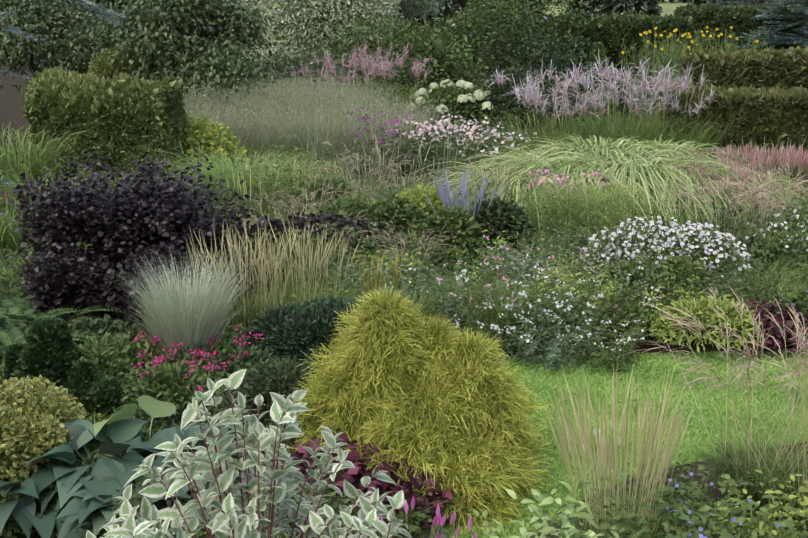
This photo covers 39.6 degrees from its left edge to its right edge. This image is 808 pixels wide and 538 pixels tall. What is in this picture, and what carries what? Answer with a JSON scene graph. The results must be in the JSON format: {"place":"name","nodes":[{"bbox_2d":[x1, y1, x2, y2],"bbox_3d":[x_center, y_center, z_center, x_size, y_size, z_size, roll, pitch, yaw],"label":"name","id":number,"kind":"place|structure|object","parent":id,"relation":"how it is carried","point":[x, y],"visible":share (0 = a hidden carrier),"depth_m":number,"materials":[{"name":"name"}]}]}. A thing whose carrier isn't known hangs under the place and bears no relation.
{"place":"outdoors","nodes":[
{"label":"outdoors","id":0,"kind":"place"},
{"bbox_2d":[49,0,754,41],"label":"field","id":1,"kind":"structure","parent":0,"point":[668,7],"depth_m":151.85,"materials":[{"name":"green plant"}]},
{"bbox_2d":[0,42,807,537],"bbox_3d":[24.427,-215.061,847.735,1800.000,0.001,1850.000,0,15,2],"label":"ground","id":2,"kind":"structure","parent":0,"point":[10,104],"depth_m":12.89,"materials":[{"name":"soil"}]},
{"bbox_2d":[0,278,125,367],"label":"fern","id":3,"kind":"object","parent":2,"relation":"on","point":[25,316],"visible":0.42,"depth_m":12.24,"materials":[{"name":"green plant"}]},
{"bbox_2d":[0,317,144,435],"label":"plant","id":4,"kind":"object","parent":2,"relation":"on","point":[49,349],"visible":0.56,"depth_m":10.24,"materials":[{"name":"green plant"}]},
{"bbox_2d":[21,67,189,189],"bbox_3d":[-5.272,-2.292,20.106,2.703,2.540,2.002,0,15,2],"label":"thuja hedge","id":5,"kind":"object","parent":2,"relation":"on","point":[61,92],"visible":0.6,"depth_m":19.27,"materials":[{"name":"green plant"}]},
{"bbox_2d":[87,47,147,79],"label":"shrub","id":6,"kind":"object","parent":2,"relation":"on","point":[102,68],"visible":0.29,"depth_m":24.96,"materials":[{"name":"green plant"}]},
{"bbox_2d":[0,419,267,537],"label":"hosta plant","id":7,"kind":"object","parent":2,"relation":"on","point":[85,499],"visible":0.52,"depth_m":8.40,"materials":[{"name":"green plant"}]},
{"bbox_2d":[110,244,254,363],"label":"ornamental grass","id":8,"kind":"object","parent":2,"relation":"on","point":[190,321],"depth_m":10.87,"materials":[{"name":"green plant"}]},
{"bbox_2d":[0,131,455,327],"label":"purple-leaved shrub","id":9,"kind":"object","parent":2,"relation":"on","point":[127,226],"visible":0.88,"depth_m":12.74,"materials":[{"name":"purple plant"}]},
{"bbox_2d":[129,139,344,220],"bbox_3d":[-2.597,-1.240,18.222,3.670,1.375,3.680,0,15,2],"label":"grass plant","id":10,"kind":"object","parent":2,"relation":"on","point":[205,172],"depth_m":18.03,"materials":[{"name":"green plant"}]},
{"bbox_2d":[86,369,411,537],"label":"variegated dogwood","id":11,"kind":"object","parent":2,"relation":"on","point":[286,482],"depth_m":5.77,"materials":[{"name":"plant"}]},
{"bbox_2d":[0,0,571,184],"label":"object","id":12,"kind":"object","parent":2,"relation":"on","point":[26,34],"visible":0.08,"depth_m":6.59,"materials":[{"name":"green plant"}]},
{"bbox_2d":[0,0,124,187],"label":"blue spruce","id":13,"kind":"object","parent":12,"relation":"attached to","point":[15,29],"visible":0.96,"depth_m":6.35,"materials":[{"name":"plant"}]},
{"bbox_2d":[241,294,361,370],"bbox_3d":[-0.776,0.673,11.563,1.675,0.788,1.455,-9,17,-30],"label":"spruce","id":14,"kind":"object","parent":2,"relation":"on","point":[307,326],"visible":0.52,"depth_m":11.31,"materials":[{"name":"green plant"}]},
{"bbox_2d":[211,41,438,110],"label":"flowers","id":15,"kind":"object","parent":2,"relation":"on","point":[303,60],"visible":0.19,"depth_m":28.64,"materials":[{"name":"pink plant"}]},
{"bbox_2d":[92,395,646,537],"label":"hosta plant","id":16,"kind":"object","parent":2,"relation":"on","point":[152,407],"visible":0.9,"depth_m":7.27,"materials":[{"name":"green plant"}]},
{"bbox_2d":[342,248,407,302],"bbox_3d":[-0.366,0.153,13.892,0.802,0.848,0.791,9,17,30],"label":"grass plant","id":17,"kind":"object","parent":2,"relation":"on","point":[380,279],"depth_m":13.72,"materials":[{"name":"plant"}]},
{"bbox_2d":[259,0,511,65],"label":"green tree leaves","id":18,"kind":"object","parent":2,"relation":"on","point":[317,19],"visible":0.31,"depth_m":32.72,"materials":[{"name":"green plant"}]},
{"bbox_2d":[0,0,807,537],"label":"green plant","id":19,"kind":"object","parent":2,"relation":"on","point":[456,56],"visible":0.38,"depth_m":13.93,"materials":[{"name":"green plant"}]},
{"bbox_2d":[0,375,90,489],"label":"rounded shrub","id":20,"kind":"object","parent":19,"relation":"on","point":[31,423],"visible":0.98,"depth_m":8.77,"materials":[{"name":"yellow plant"}]},
{"bbox_2d":[2,179,263,391],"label":"pink flowers","id":21,"kind":"object","parent":19,"relation":"on","point":[156,361],"visible":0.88,"depth_m":10.59,"materials":[{"name":"pink plant"}]},
{"bbox_2d":[285,35,434,87],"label":"pink astilbe flowers","id":22,"kind":"object","parent":19,"relation":"attached to","point":[355,60],"visible":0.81,"depth_m":27.28,"materials":[{"name":"pink plant"}]},
{"bbox_2d":[337,496,476,537],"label":"flowers","id":23,"kind":"object","parent":19,"relation":"on","point":[438,518],"visible":0.71,"depth_m":7.15,"materials":[{"name":"purple plant"}]},
{"bbox_2d":[14,0,807,102],"bbox_3d":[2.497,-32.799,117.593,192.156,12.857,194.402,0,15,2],"label":"tree","id":24,"kind":"object","parent":19,"relation":"on","point":[418,7],"depth_m":31.42,"materials":[{"name":"green plant"}]},
{"bbox_2d":[0,0,299,108],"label":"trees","id":25,"kind":"object","parent":24,"relation":"attached to","point":[194,34],"visible":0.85,"depth_m":25.36,"materials":[{"name":"green plant"}]},
{"bbox_2d":[407,79,496,113],"bbox_3d":[1.228,-4.207,27.129,2.143,0.764,2.012,11,18,35],"label":"hydrangea plant","id":26,"kind":"object","parent":19,"relation":"on","point":[479,95],"visible":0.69,"depth_m":26.77,"materials":[{"name":"white plant"}]},
{"bbox_2d":[388,113,537,155],"bbox_3d":[1.209,-2.587,21.375,3.305,0.636,2.278,12,19,39],"label":"pink plant","id":27,"kind":"object","parent":19,"relation":"on","point":[450,126],"visible":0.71,"depth_m":21.15,"materials":[{"name":"pink plant"}]},
{"bbox_2d":[422,3,576,217],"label":"flower spikes","id":28,"kind":"object","parent":19,"relation":"on","point":[443,195],"visible":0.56,"depth_m":15.60,"materials":[{"name":"purple plant"}]},
{"bbox_2d":[421,169,697,309],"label":"flowers","id":29,"kind":"object","parent":19,"relation":"on","point":[596,173],"visible":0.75,"depth_m":16.44,"materials":[{"name":"plant"}]},
{"bbox_2d":[490,55,715,119],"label":"astilbe flowers","id":30,"kind":"object","parent":19,"relation":"on","point":[535,95],"visible":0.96,"depth_m":20.88,"materials":[{"name":"purple plant"}]},
{"bbox_2d":[403,113,807,450],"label":"white flowers","id":31,"kind":"object","parent":19,"relation":"on","point":[746,237],"visible":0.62,"depth_m":13.41,"materials":[{"name":"white plant"}]},
{"bbox_2d":[623,285,807,537],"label":"blue plant","id":32,"kind":"object","parent":19,"relation":"on","point":[733,519],"visible":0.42,"depth_m":7.00,"materials":[{"name":"plant"}]},
{"bbox_2d":[664,142,807,187],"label":"pink astilbe flowers","id":33,"kind":"object","parent":19,"relation":"on","point":[755,155],"visible":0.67,"depth_m":18.75,"materials":[{"name":"pink plant"}]},
{"bbox_2d":[0,74,807,537],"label":"green plant grasses","id":34,"kind":"object","parent":2,"relation":"on","point":[8,154],"visible":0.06,"depth_m":13.40,"materials":[{"name":"green plant"}]},
{"bbox_2d":[0,7,807,537],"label":"green plant","id":35,"kind":"object","parent":2,"relation":"on","point":[282,371],"visible":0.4,"depth_m":15.60,"materials":[{"name":"green plant"}]},
{"bbox_2d":[347,109,410,143],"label":"purple plant","id":36,"kind":"object","parent":35,"relation":"on","point":[393,122],"visible":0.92,"depth_m":20.43,"materials":[{"name":"purple plant"}]},
{"bbox_2d":[0,113,807,537],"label":"green plant","id":37,"kind":"object","parent":2,"relation":"on","point":[204,139],"visible":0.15,"depth_m":12.61,"materials":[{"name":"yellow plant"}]},
{"bbox_2d":[179,26,757,168],"bbox_3d":[2.441,-4.477,26.657,3.032,2.194,19.189,14,20,43],"label":"yellow plant","id":38,"kind":"object","parent":37,"relation":"on","point":[622,52],"visible":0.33,"depth_m":30.39,"materials":[{"name":"yellow plant"}]},
{"bbox_2d":[0,140,807,327],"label":"ornamental grass","id":39,"kind":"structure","parent":2,"relation":"on","point":[588,199],"depth_m":16.24,"materials":[{"name":"green plant"}]},
{"bbox_2d":[118,0,691,3],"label":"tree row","id":40,"kind":"object","parent":2,"relation":"on","point":[680,1],"visible":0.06,"depth_m":193.10,"materials":[{"name":"green plant"}]},
{"bbox_2d":[2,44,807,537],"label":"plant","id":41,"kind":"object","parent":2,"relation":"on","point":[558,349],"depth_m":13.18,"materials":[{"name":"plant"}]},
{"bbox_2d":[454,216,752,342],"bbox_3d":[2.405,-0.007,13.177,4.376,0.869,2.422,-8,17,-29],"label":"white plant","id":42,"kind":"object","parent":41,"relation":"on","point":[619,252],"visible":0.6,"depth_m":13.75,"materials":[{"name":"white plant"}]},
{"bbox_2d":[4,0,807,45],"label":"tree row","id":43,"kind":"object","parent":2,"relation":"on","point":[609,7],"visible":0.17,"depth_m":76.66,"materials":[{"name":"green plant"}]},
{"bbox_2d":[267,283,556,537],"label":"golden conifer shrub","id":44,"kind":"object","parent":2,"relation":"on","point":[421,372],"visible":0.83,"depth_m":8.97,"materials":[{"name":"yellow plant"}]},
{"bbox_2d":[311,345,517,525],"bbox_3d":[0.054,1.305,9.144,1.828,1.308,1.517,0,15,2],"label":"shrub foliage","id":45,"kind":"object","parent":2,"relation":"on","point":[452,504],"visible":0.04,"depth_m":8.80,"materials":[{"name":"plant"}]},
{"bbox_2d":[51,12,807,185],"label":"hedge","id":46,"kind":"object","parent":2,"relation":"on","point":[738,23],"visible":0.04,"depth_m":33.23,"materials":[{"name":"green plant"}]},
{"bbox_2d":[178,58,805,298],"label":"ornamental grass","id":47,"kind":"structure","parent":2,"relation":"on","point":[318,114],"depth_m":22.16,"materials":[{"name":"green plant"}]},
{"bbox_2d":[185,75,807,537],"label":"ornamental grass","id":48,"kind":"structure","parent":2,"relation":"on","point":[599,461],"depth_m":8.27,"materials":[{"name":"beige plant"}]},
{"bbox_2d":[222,73,807,417],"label":"ornamental grass","id":49,"kind":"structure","parent":2,"relation":"on","point":[760,196],"depth_m":14.91,"materials":[{"name":"green plant"}]},
{"bbox_2d":[290,298,807,533],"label":"maroon plant","id":50,"kind":"object","parent":2,"relation":"on","point":[358,471],"visible":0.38,"depth_m":8.56,"materials":[{"name":"purple plant"}]},
{"bbox_2d":[580,42,614,119],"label":"green plant","id":51,"kind":"object","parent":2,"relation":"on","point":[602,52],"visible":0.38,"depth_m":32.16,"materials":[{"name":"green plant"}]},
{"bbox_2d":[389,132,807,236],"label":"ornamental grass","id":52,"kind":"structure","parent":2,"relation":"on","point":[638,164],"depth_m":17.91,"materials":[{"name":"green plant"}]},
{"bbox_2d":[488,1,806,118],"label":"beech hedge","id":53,"kind":"object","parent":2,"relation":"on","point":[611,21],"visible":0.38,"depth_m":33.21,"materials":[{"name":"green plant"}]},
{"bbox_2d":[655,45,807,160],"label":"thuja hedge","id":54,"kind":"object","parent":2,"relation":"on","point":[763,99],"visible":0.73,"depth_m":21.82,"materials":[{"name":"green plant"}]},
{"bbox_2d":[709,0,807,48],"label":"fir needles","id":55,"kind":"object","parent":2,"relation":"on","point":[791,40],"visible":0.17,"depth_m":34.90,"materials":[{"name":"green plant"}]},
{"bbox_2d":[415,347,807,537],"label":"lawn","id":56,"kind":"structure","parent":0,"point":[648,366],"depth_m":10.94,"materials":[{"name":"green plant"}]},
{"bbox_2d":[393,523,447,537],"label":"plant","id":57,"kind":"object","parent":56,"relation":"on","point":[442,535],"visible":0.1,"depth_m":8.36,"materials":[{"name":"plant"}]}
]}

